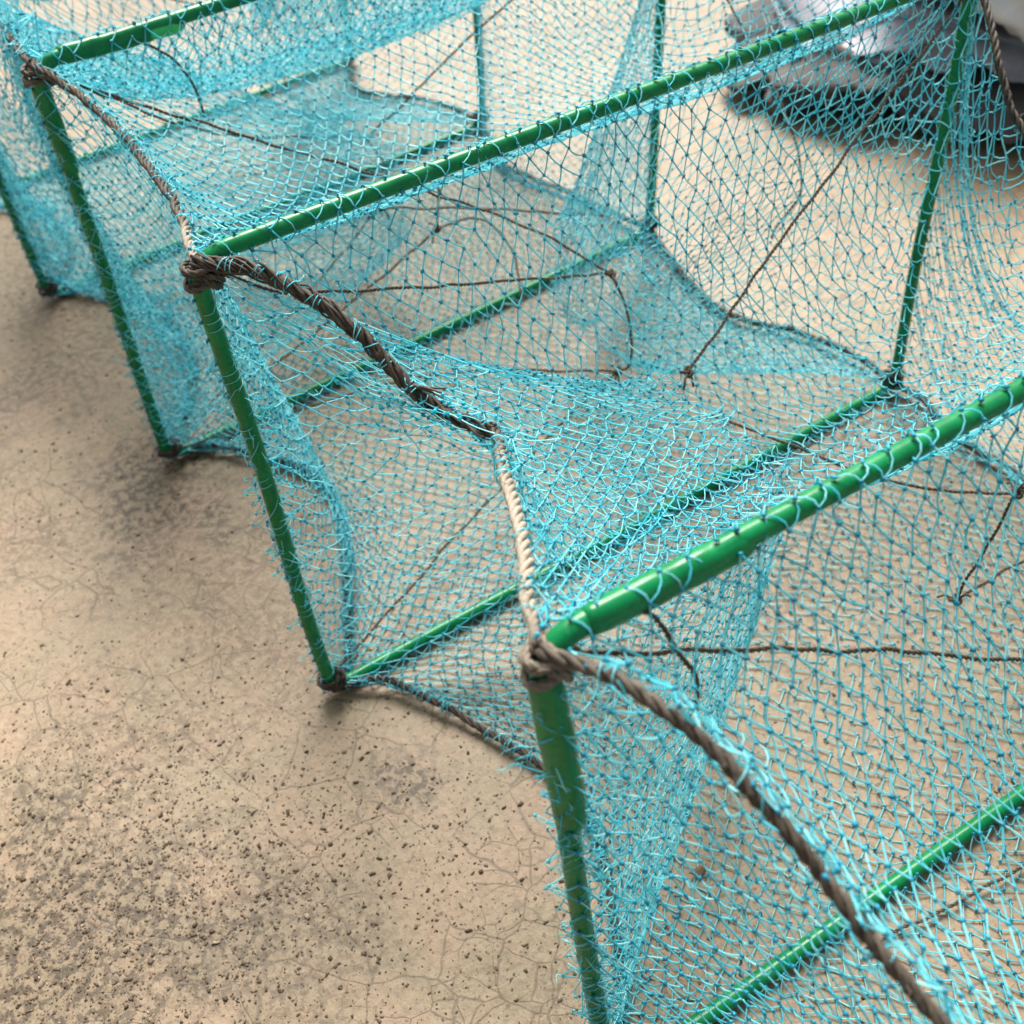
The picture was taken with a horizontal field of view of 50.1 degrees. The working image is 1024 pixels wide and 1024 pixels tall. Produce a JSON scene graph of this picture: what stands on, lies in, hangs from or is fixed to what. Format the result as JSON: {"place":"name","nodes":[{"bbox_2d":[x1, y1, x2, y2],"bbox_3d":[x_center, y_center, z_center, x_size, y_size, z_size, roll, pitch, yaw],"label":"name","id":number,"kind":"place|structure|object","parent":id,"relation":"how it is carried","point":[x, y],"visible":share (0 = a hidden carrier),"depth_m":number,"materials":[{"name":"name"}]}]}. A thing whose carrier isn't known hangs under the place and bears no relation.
{"place":"outdoors","nodes":[
{"label":"outdoors","id":0,"kind":"place"},
{"bbox_2d":[0,0,1023,1023],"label":"ground","id":1,"kind":"structure","parent":0,"point":[240,609],"depth_m":0.53,"materials":[{"name":"beige concrete"}]},
{"bbox_2d":[0,0,1023,1023],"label":"fishing trap","id":2,"kind":"object","parent":1,"relation":"on","point":[549,657],"visible":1,"depth_m":0.46,"materials":[{"name":"blue fabric"}]},
{"bbox_2d":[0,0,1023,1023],"bbox_3d":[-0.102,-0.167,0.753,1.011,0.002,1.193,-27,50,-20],"label":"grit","id":3,"kind":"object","parent":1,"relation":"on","point":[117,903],"visible":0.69,"depth_m":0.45,"materials":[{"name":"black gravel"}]},
{"bbox_2d":[689,863,706,875],"bbox_3d":[0.074,0.142,0.436,0.008,0.003,0.004,-27,50,-20],"label":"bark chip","id":4,"kind":"object","parent":1,"relation":"on","point":[700,870],"visible":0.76,"depth_m":0.44,"materials":[{"name":"beige wood"}]},
{"bbox_2d":[721,0,1023,143],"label":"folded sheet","id":5,"kind":"object","parent":1,"relation":"on","point":[1016,90],"visible":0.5,"depth_m":0.83,"materials":[{"name":"grey fabric"}]},
{"bbox_2d":[771,0,1023,82],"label":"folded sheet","id":6,"kind":"object","parent":5,"relation":"on","point":[1011,46],"visible":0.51,"depth_m":0.82,"materials":[{"name":"white fabric"}]},
{"bbox_2d":[919,0,1023,41],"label":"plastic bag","id":7,"kind":"object","parent":6,"relation":"on","point":[1008,15],"visible":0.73,"depth_m":0.77,"materials":[{"name":"white plastic"}]}
]}

